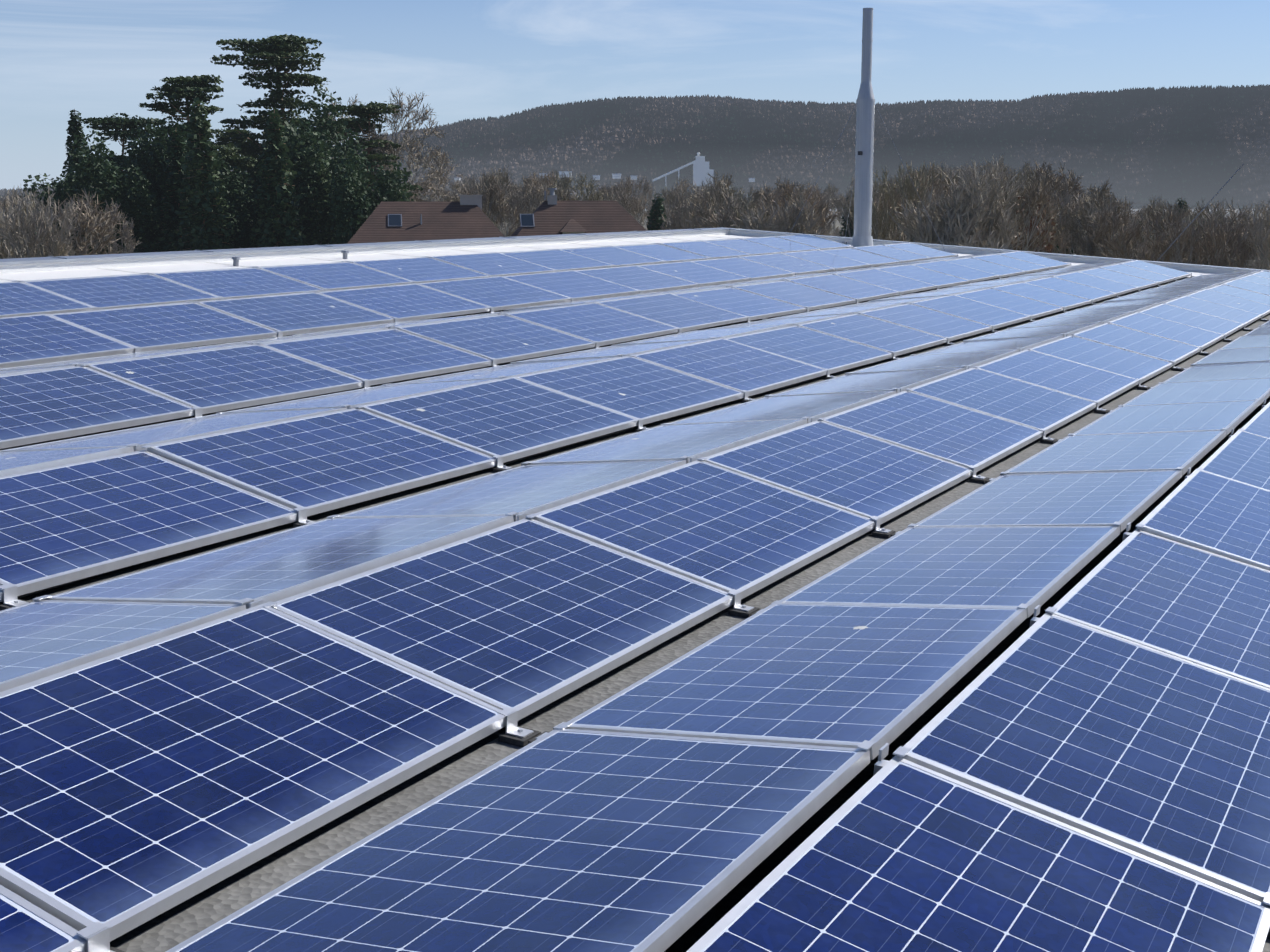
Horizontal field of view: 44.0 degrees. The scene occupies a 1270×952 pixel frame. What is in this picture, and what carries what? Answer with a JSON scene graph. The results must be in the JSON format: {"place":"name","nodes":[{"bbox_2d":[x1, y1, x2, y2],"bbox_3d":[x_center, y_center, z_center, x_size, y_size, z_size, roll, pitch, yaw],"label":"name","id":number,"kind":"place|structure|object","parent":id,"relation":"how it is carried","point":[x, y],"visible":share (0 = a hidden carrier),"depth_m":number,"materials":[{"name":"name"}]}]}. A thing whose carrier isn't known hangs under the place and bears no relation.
{"place":"outdoors","nodes":[
{"label":"outdoors","id":0,"kind":"place"},
{"bbox_2d":[0,266,1170,603],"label":"pv cables","id":1,"kind":"object","parent":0,"point":[480,368],"visible":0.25,"depth_m":10.99,"materials":[{"name":"black rubber"}]},
{"bbox_2d":[0,0,1269,189],"label":"sky","id":2,"kind":"structure","parent":0,"point":[475,59],"materials":[{"name":"blue"}]},
{"bbox_2d":[59,209,1269,267],"bbox_3d":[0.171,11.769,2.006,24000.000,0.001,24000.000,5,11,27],"label":"ground","id":3,"kind":"structure","parent":0,"point":[838,225],"depth_m":1253.80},
{"bbox_2d":[0,205,35,258],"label":"bush","id":4,"kind":"object","parent":3,"relation":"on","point":[6,242],"visible":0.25,"depth_m":58.93,"materials":[{"name":"brown plant"}]},
{"bbox_2d":[0,195,41,258],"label":"bush","id":5,"kind":"object","parent":3,"relation":"on","point":[25,210],"visible":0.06,"depth_m":64.36,"materials":[{"name":"brown plant"}]},
{"bbox_2d":[8,186,40,234],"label":"belt tree","id":6,"kind":"object","parent":3,"relation":"on","point":[29,199],"visible":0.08,"depth_m":80.33,"materials":[{"name":"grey plant"}]},
{"bbox_2d":[0,185,80,257],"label":"bush","id":7,"kind":"object","parent":3,"relation":"on","point":[24,233],"visible":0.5,"depth_m":56.88,"materials":[{"name":"grey plant"}]},
{"bbox_2d":[18,144,126,253],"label":"yew","id":8,"kind":"object","parent":3,"relation":"on","point":[41,186],"depth_m":108.01,"materials":[{"name":"green plant"}]},
{"bbox_2d":[62,109,88,184],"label":"spruce","id":9,"kind":"object","parent":3,"relation":"on","point":[75,127],"visible":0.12,"depth_m":116.05,"materials":[{"name":"green plant"}]},
{"bbox_2d":[30,188,125,255],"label":"bush","id":10,"kind":"object","parent":3,"relation":"on","point":[93,223],"visible":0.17,"depth_m":67.32,"materials":[{"name":"brown plant"}]},
{"bbox_2d":[50,130,161,254],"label":"yew","id":11,"kind":"object","parent":3,"relation":"on","point":[90,175],"visible":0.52,"depth_m":105.01,"materials":[{"name":"green plant"}]},
{"bbox_2d":[58,113,165,245],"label":"pine","id":12,"kind":"object","parent":3,"relation":"on","point":[111,124],"visible":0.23,"depth_m":121.72,"materials":[{"name":"green plant"}]},
{"bbox_2d":[89,201,139,254],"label":"bush","id":13,"kind":"object","parent":3,"relation":"on","point":[124,236],"visible":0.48,"depth_m":97.27,"materials":[{"name":"brown plant"}]},
{"bbox_2d":[118,101,191,248],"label":"yew","id":14,"kind":"object","parent":3,"relation":"on","point":[127,162],"visible":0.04,"depth_m":113.81,"materials":[{"name":"green plant"}]},
{"bbox_2d":[127,117,192,252],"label":"yew","id":15,"kind":"object","parent":3,"relation":"on","point":[146,157],"visible":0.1,"depth_m":109.44,"materials":[{"name":"green plant"}]},
{"bbox_2d":[153,126,193,251],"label":"young spruce","id":16,"kind":"object","parent":3,"relation":"on","point":[175,173],"visible":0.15,"depth_m":105.75,"materials":[{"name":"green plant"}]},
{"bbox_2d":[126,123,242,251],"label":"yew","id":17,"kind":"object","parent":3,"relation":"on","point":[185,138],"visible":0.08,"depth_m":109.68,"materials":[{"name":"green plant"}]},
{"bbox_2d":[138,74,257,241],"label":"pine","id":18,"kind":"object","parent":3,"relation":"on","point":[192,87],"visible":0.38,"depth_m":113.79,"materials":[{"name":"green plant"}]},
{"bbox_2d":[143,143,261,250],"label":"yew","id":19,"kind":"object","parent":3,"relation":"on","point":[161,195],"depth_m":109.88,"materials":[{"name":"green plant"}]},
{"bbox_2d":[171,97,236,250],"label":"young spruce","id":20,"kind":"object","parent":3,"relation":"on","point":[204,194],"visible":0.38,"depth_m":103.17,"materials":[{"name":"green plant"}]},
{"bbox_2d":[212,128,261,174],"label":"pine","id":21,"kind":"object","parent":3,"relation":"on","point":[224,138],"visible":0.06,"depth_m":128.53,"materials":[{"name":"green plant"}]},
{"bbox_2d":[215,166,294,248],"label":"yew","id":22,"kind":"object","parent":3,"relation":"on","point":[238,220],"visible":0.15,"depth_m":106.88,"materials":[{"name":"green plant"}]},
{"bbox_2d":[249,108,306,247],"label":"young spruce","id":23,"kind":"object","parent":3,"relation":"on","point":[272,207],"visible":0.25,"depth_m":104.08,"materials":[{"name":"green plant"}]},
{"bbox_2d":[210,34,354,239],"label":"pine","id":24,"kind":"object","parent":3,"relation":"on","point":[276,52],"visible":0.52,"depth_m":119.75,"materials":[{"name":"green plant"}]},
{"bbox_2d":[253,85,347,244],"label":"yew","id":25,"kind":"object","parent":3,"relation":"on","point":[306,127],"visible":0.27,"depth_m":113.24,"materials":[{"name":"green plant"}]},
{"bbox_2d":[289,131,375,245],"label":"yew","id":26,"kind":"object","parent":3,"relation":"on","point":[318,172],"visible":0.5,"depth_m":110.43,"materials":[{"name":"green plant"}]},
{"bbox_2d":[327,128,413,243],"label":"yew","id":27,"kind":"object","parent":3,"relation":"on","point":[351,200],"visible":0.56,"depth_m":105.06,"materials":[{"name":"green plant"}]},
{"bbox_2d":[322,101,422,202],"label":"pine","id":28,"kind":"object","parent":3,"relation":"on","point":[367,113],"visible":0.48,"depth_m":124.30,"materials":[{"name":"green plant"}]},
{"bbox_2d":[311,87,485,205],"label":"bare tree","id":29,"kind":"object","parent":3,"relation":"on","point":[440,179],"visible":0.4,"depth_m":127.31,"materials":[{"name":"grey plant"}]},
{"bbox_2d":[453,174,526,236],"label":"belt tree","id":30,"kind":"object","parent":3,"relation":"on","point":[494,195],"visible":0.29,"depth_m":127.95,"materials":[{"name":"brown plant"}]},
{"bbox_2d":[347,188,646,243],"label":"house roof","id":31,"kind":"structure","parent":3,"relation":"on","point":[465,217],"depth_m":100.77,"materials":[{"name":"tile"}]},
{"bbox_2d":[481,165,512,236],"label":"belt tree","id":32,"kind":"object","parent":3,"relation":"on","point":[500,178],"visible":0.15,"depth_m":158.09,"materials":[{"name":"brown plant"}]},
{"bbox_2d":[472,166,525,231],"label":"belt tree","id":33,"kind":"object","parent":3,"relation":"on","point":[511,187],"visible":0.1,"depth_m":161.72,"materials":[{"name":"brown plant"}]},
{"bbox_2d":[504,176,549,236],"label":"belt tree","id":34,"kind":"object","parent":3,"relation":"on","point":[539,191],"visible":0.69,"depth_m":139.80,"materials":[{"name":"brown plant"}]},
{"bbox_2d":[505,183,556,235],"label":"belt tree","id":35,"kind":"object","parent":3,"relation":"on","point":[527,202],"visible":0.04,"depth_m":148.07,"materials":[{"name":"brown plant"}]},
{"bbox_2d":[511,170,557,232],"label":"belt tree","id":36,"kind":"object","parent":3,"relation":"on","point":[545,179],"visible":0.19,"depth_m":173.06,"materials":[{"name":"brown plant"}]},
{"bbox_2d":[555,184,578,200],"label":"belt tree","id":37,"kind":"object","parent":3,"relation":"on","point":[559,195],"visible":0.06,"depth_m":122.33,"materials":[{"name":"grey plant"}]},
{"bbox_2d":[550,171,612,200],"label":"belt tree","id":38,"kind":"object","parent":3,"relation":"on","point":[565,182],"visible":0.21,"depth_m":124.68,"materials":[{"name":"grey plant"}]},
{"bbox_2d":[604,185,637,215],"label":"belt tree","id":39,"kind":"object","parent":3,"relation":"on","point":[620,201],"visible":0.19,"depth_m":135.18,"materials":[{"name":"brown plant"}]},
{"bbox_2d":[617,175,645,219],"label":"belt tree","id":40,"kind":"object","parent":3,"relation":"on","point":[628,188],"visible":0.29,"depth_m":147.93,"materials":[{"name":"grey plant"}]},
{"bbox_2d":[623,176,650,223],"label":"belt tree","id":41,"kind":"object","parent":3,"relation":"on","point":[644,189],"visible":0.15,"depth_m":172.40,"materials":[{"name":"brown plant"}]},
{"bbox_2d":[646,194,666,230],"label":"spruce","id":42,"kind":"object","parent":3,"relation":"on","point":[656,220],"visible":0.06,"depth_m":132.84,"materials":[{"name":"green plant"}]},
{"bbox_2d":[643,187,697,228],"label":"belt tree","id":43,"kind":"object","parent":3,"relation":"on","point":[663,204],"visible":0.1,"depth_m":142.02,"materials":[{"name":"grey plant"}]},
{"bbox_2d":[658,176,690,207],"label":"belt tree","id":44,"kind":"object","parent":3,"relation":"on","point":[683,187],"visible":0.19,"depth_m":187.45,"materials":[{"name":"grey plant"}]},
{"bbox_2d":[658,179,709,229],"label":"belt tree","id":45,"kind":"object","parent":3,"relation":"on","point":[680,222],"visible":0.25,"depth_m":103.68,"materials":[{"name":"grey plant"}]},
{"bbox_2d":[691,172,733,221],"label":"belt tree","id":46,"kind":"object","parent":3,"relation":"on","point":[729,182],"visible":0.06,"depth_m":145.99,"materials":[{"name":"grey plant"}]},
{"bbox_2d":[685,175,743,228],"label":"belt tree","id":47,"kind":"object","parent":3,"relation":"on","point":[700,209],"visible":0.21,"depth_m":91.09,"materials":[{"name":"brown plant"}]},
{"bbox_2d":[699,189,759,228],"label":"belt tree","id":48,"kind":"object","parent":3,"relation":"on","point":[713,222],"visible":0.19,"depth_m":75.00,"materials":[{"name":"brown plant"}]},
{"bbox_2d":[729,182,792,231],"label":"belt tree","id":49,"kind":"object","parent":3,"relation":"on","point":[772,198],"visible":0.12,"depth_m":71.25,"materials":[{"name":"brown plant"}]},
{"bbox_2d":[730,192,807,230],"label":"belt tree","id":50,"kind":"object","parent":3,"relation":"on","point":[744,208],"visible":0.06,"depth_m":71.41,"materials":[{"name":"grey plant"}]},
{"bbox_2d":[728,183,824,234],"bbox_3d":[7.423,-5.539,63.986,7.111,12.716,5.261,18,20,60],"label":"belt tree","id":51,"kind":"object","parent":3,"relation":"on","point":[786,225],"visible":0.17,"depth_m":64.35,"materials":[{"name":"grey plant"}]},
{"bbox_2d":[755,177,842,234],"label":"belt tree","id":52,"kind":"object","parent":3,"relation":"on","point":[824,219],"visible":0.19,"depth_m":100.57,"materials":[{"name":"brown plant"}]},
{"bbox_2d":[791,181,829,231],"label":"belt tree","id":53,"kind":"object","parent":3,"relation":"on","point":[820,206],"visible":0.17,"depth_m":107.21,"materials":[{"name":"grey plant"}]},
{"bbox_2d":[820,183,841,235],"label":"belt tree","id":54,"kind":"object","parent":3,"relation":"on","point":[833,198],"visible":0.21,"depth_m":250.07,"materials":[{"name":"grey plant"}]},
{"bbox_2d":[839,191,853,236],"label":"spruce","id":55,"kind":"object","parent":3,"relation":"on","point":[845,232],"visible":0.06,"depth_m":146.29,"materials":[{"name":"plant"}]},
{"bbox_2d":[826,185,873,236],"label":"belt tree","id":56,"kind":"object","parent":3,"relation":"on","point":[841,204],"visible":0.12,"depth_m":118.50,"materials":[{"name":"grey plant"}]},
{"bbox_2d":[843,160,934,241],"bbox_3d":[9.443,-5.877,63.669,5.684,13.490,5.071,-6,12,-30],"label":"belt tree","id":57,"kind":"object","parent":3,"relation":"on","point":[877,231],"visible":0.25,"depth_m":61.98,"materials":[{"name":"grey plant"}]},
{"bbox_2d":[852,170,944,240],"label":"belt tree","id":58,"kind":"object","parent":3,"relation":"on","point":[930,190],"visible":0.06,"depth_m":65.64,"materials":[{"name":"grey plant"}]},
{"bbox_2d":[852,161,976,241],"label":"belt tree","id":59,"kind":"object","parent":3,"relation":"on","point":[948,191],"visible":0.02,"depth_m":70.72,"materials":[{"name":"grey plant"}]},
{"bbox_2d":[881,193,990,245],"bbox_3d":[11.648,-5.119,61.747,4.850,12.660,8.977,-1,10,-4],"label":"belt tree","id":60,"kind":"object","parent":3,"relation":"on","point":[930,232],"visible":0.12,"depth_m":59.20,"materials":[{"name":"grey plant"}]},
{"bbox_2d":[877,163,1019,241],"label":"belt tree","id":61,"kind":"object","parent":3,"relation":"on","point":[946,178],"visible":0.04,"depth_m":70.86,"materials":[{"name":"grey plant"}]},
{"bbox_2d":[888,174,1014,248],"bbox_3d":[10.819,-4.856,59.419,7.552,12.946,7.488,4,11,24],"label":"belt tree","id":62,"kind":"object","parent":3,"relation":"on","point":[909,223],"visible":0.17,"depth_m":58.88,"materials":[{"name":"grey plant"}]},
{"bbox_2d":[909,152,1025,246],"bbox_3d":[12.023,-5.374,59.998,5.720,13.766,6.654,-1,10,-3],"label":"belt tree","id":63,"kind":"object","parent":3,"relation":"on","point":[994,174],"visible":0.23,"depth_m":59.27,"materials":[{"name":"brown plant"}]},
{"bbox_2d":[952,176,1023,249],"bbox_3d":[14.243,-4.961,59.936,6.733,12.970,5.197,-7,12,-36],"label":"belt tree","id":64,"kind":"object","parent":3,"relation":"on","point":[1002,229],"visible":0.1,"depth_m":60.08,"materials":[{"name":"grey plant"}]},
{"bbox_2d":[986,177,1028,249],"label":"belt tree","id":65,"kind":"object","parent":3,"relation":"on","point":[1020,215],"visible":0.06,"depth_m":71.89,"materials":[{"name":"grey plant"}]},
{"bbox_2d":[986,172,1065,251],"bbox_3d":[13.864,-5.832,64.626,6.865,13.069,7.051,5,11,27],"label":"belt tree","id":66,"kind":"object","parent":3,"relation":"on","point":[1031,196],"visible":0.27,"depth_m":63.58,"materials":[{"name":"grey plant"}]},
{"bbox_2d":[1007,160,1054,252],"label":"belt tree","id":67,"kind":"object","parent":3,"relation":"on","point":[1026,169],"visible":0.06,"depth_m":141.63,"materials":[{"name":"grey plant"}]},
{"bbox_2d":[1011,194,1055,252],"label":"bare tree","id":68,"kind":"object","parent":3,"relation":"on","point":[1049,247],"visible":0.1,"depth_m":71.78,"materials":[{"name":"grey plant"}]},
{"bbox_2d":[1018,186,1070,253],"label":"belt tree","id":69,"kind":"object","parent":3,"relation":"on","point":[1063,245],"visible":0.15,"depth_m":76.04,"materials":[{"name":"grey plant"}]},
{"bbox_2d":[1024,160,1089,240],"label":"belt tree","id":70,"kind":"object","parent":3,"relation":"on","point":[1057,183],"visible":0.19,"depth_m":94.50,"materials":[{"name":"brown plant"}]},
{"bbox_2d":[1051,185,1123,254],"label":"belt tree","id":71,"kind":"object","parent":3,"relation":"on","point":[1070,213],"visible":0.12,"depth_m":91.78,"materials":[{"name":"brown plant"}]},
{"bbox_2d":[1054,177,1145,255],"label":"belt tree","id":72,"kind":"object","parent":3,"relation":"on","point":[1099,200],"visible":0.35,"depth_m":81.87,"materials":[{"name":"brown plant"}]},
{"bbox_2d":[1059,209,1150,258],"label":"belt tree","id":73,"kind":"object","parent":3,"relation":"on","point":[1083,250],"visible":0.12,"depth_m":68.56,"materials":[{"name":"brown plant"}]},
{"bbox_2d":[1080,190,1144,259],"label":"belt tree","id":74,"kind":"object","parent":3,"relation":"on","point":[1094,226],"visible":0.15,"depth_m":68.03,"materials":[{"name":"brown plant"}]},
{"bbox_2d":[1111,207,1157,260],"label":"belt tree","id":75,"kind":"object","parent":3,"relation":"on","point":[1136,245],"visible":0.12,"depth_m":67.26,"materials":[{"name":"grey plant"}]},
{"bbox_2d":[1080,206,1189,262],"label":"belt tree","id":76,"kind":"object","parent":3,"relation":"on","point":[1167,254],"visible":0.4,"depth_m":65.38,"materials":[{"name":"brown plant"}]},
{"bbox_2d":[1104,201,1189,256],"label":"tree belt","id":77,"kind":"object","parent":3,"relation":"on","point":[1162,223],"visible":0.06,"depth_m":71.42,"materials":[{"name":"brown plant"}]},
{"bbox_2d":[1138,198,1194,254],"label":"belt tree","id":78,"kind":"object","parent":3,"relation":"on","point":[1149,214],"visible":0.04,"depth_m":82.37,"materials":[{"name":"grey plant"}]},
{"bbox_2d":[1147,212,1193,263],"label":"belt tree","id":79,"kind":"object","parent":3,"relation":"on","point":[1187,256],"visible":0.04,"depth_m":70.92,"materials":[{"name":"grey plant"}]},
{"bbox_2d":[1143,208,1222,263],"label":"belt tree","id":80,"kind":"object","parent":3,"relation":"on","point":[1197,231],"visible":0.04,"depth_m":78.58,"materials":[{"name":"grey plant"}]},
{"bbox_2d":[1179,199,1223,222],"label":"belt tree","id":81,"kind":"object","parent":3,"relation":"on","point":[1200,208],"visible":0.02,"depth_m":108.05,"materials":[{"name":"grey plant"}]},
{"bbox_2d":[1164,211,1256,268],"bbox_3d":[21.079,-4.758,62.814,6.318,11.586,3.986,-2,10,-12],"label":"belt tree","id":82,"kind":"object","parent":3,"relation":"on","point":[1211,245],"visible":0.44,"depth_m":61.87,"materials":[{"name":"brown plant"}]},
{"bbox_2d":[1183,207,1267,267],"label":"belt tree","id":83,"kind":"object","parent":3,"relation":"on","point":[1238,242],"visible":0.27,"depth_m":69.07,"materials":[{"name":"brown plant"}]},
{"bbox_2d":[1197,198,1269,267],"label":"belt tree","id":84,"kind":"object","parent":3,"relation":"on","point":[1211,215],"visible":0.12,"depth_m":71.04,"materials":[{"name":"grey plant"}]},
{"bbox_2d":[1237,200,1269,234],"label":"belt tree","id":85,"kind":"object","parent":3,"relation":"on","point":[1250,210],"visible":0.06,"depth_m":127.64,"materials":[{"name":"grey plant"}]},
{"bbox_2d":[1244,201,1269,269],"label":"belt tree","id":86,"kind":"object","parent":3,"relation":"on","point":[1263,244],"visible":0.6,"depth_m":59.30,"materials":[{"name":"brown plant"}]},
{"bbox_2d":[406,97,1269,208],"bbox_3d":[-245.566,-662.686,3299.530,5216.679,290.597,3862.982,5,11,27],"label":"trees","id":87,"kind":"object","parent":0,"point":[1165,143],"depth_m":2634.53,"materials":[{"name":"brown plant"}]},
{"bbox_2d":[455,172,754,181],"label":"distant buildings","id":88,"kind":"structure","parent":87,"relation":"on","point":[567,174],"depth_m":1600.42,"materials":[{"name":"white"}]},
{"bbox_2d":[0,84,1269,207],"bbox_3d":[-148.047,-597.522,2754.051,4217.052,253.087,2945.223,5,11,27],"label":"hill forest","id":89,"kind":"object","parent":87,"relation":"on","point":[1030,125],"visible":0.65,"depth_m":2740.10,"materials":[{"name":"green plant"}]},
{"bbox_2d":[652,152,713,185],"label":"gravel works","id":90,"kind":"structure","parent":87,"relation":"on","point":[701,170],"depth_m":1472.29,"materials":[{"name":"white"}]},
{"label":"building walls","id":91,"kind":"object","parent":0,"visible":0},
{"bbox_2d":[0,230,1244,273],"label":"roof parapet","id":92,"kind":"structure","parent":91,"relation":"on","point":[41,267],"depth_m":24.90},
{"bbox_2d":[0,227,1269,271],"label":"parapet coping","id":93,"kind":"object","parent":92,"relation":"on","point":[12,261],"visible":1,"depth_m":25.62,"materials":[{"name":"grey metal"}]},
{"bbox_2d":[0,235,1269,951],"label":"roof slab","id":94,"kind":"structure","parent":91,"relation":"on","point":[214,905],"depth_m":5.66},
{"bbox_2d":[0,236,731,280],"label":"membrane laps","id":95,"kind":"object","parent":94,"relation":"on","point":[341,261],"visible":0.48,"depth_m":22.65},
{"bbox_2d":[0,276,1269,951],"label":"pv pads","id":96,"kind":"object","parent":94,"relation":"on","point":[514,740],"visible":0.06,"depth_m":6.30,"materials":[{"name":"black rubber"}]},
{"bbox_2d":[0,236,1269,951],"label":"panel clamps","id":97,"kind":"object","parent":94,"relation":"on","point":[96,934],"visible":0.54,"depth_m":7.13,"materials":[{"name":"silver metal"}]},
{"bbox_2d":[0,234,1269,951],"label":"solar panel frames","id":98,"kind":"structure","parent":97,"relation":"on","point":[680,922],"depth_m":6.69,"materials":[{"name":"silver metal"}]},
{"bbox_2d":[0,235,1269,951],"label":"solar panels","id":99,"kind":"object","parent":98,"relation":"in","point":[134,779],"visible":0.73,"depth_m":5.73,"materials":[{"name":"blue glass"}]},
{"bbox_2d":[851,8,874,246],"bbox_3d":[4.749,-7.124,32.484,0.490,4.890,0.490,5,11,27],"label":"flue","id":100,"kind":"object","parent":94,"relation":"on","point":[865,112],"visible":0.92,"depth_m":32.39,"materials":[{"name":"grey metal"}]},
{"bbox_2d":[789,103,943,247],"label":"guy wires","id":101,"kind":"object","parent":94,"relation":"on","point":[844,242],"visible":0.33,"depth_m":32.20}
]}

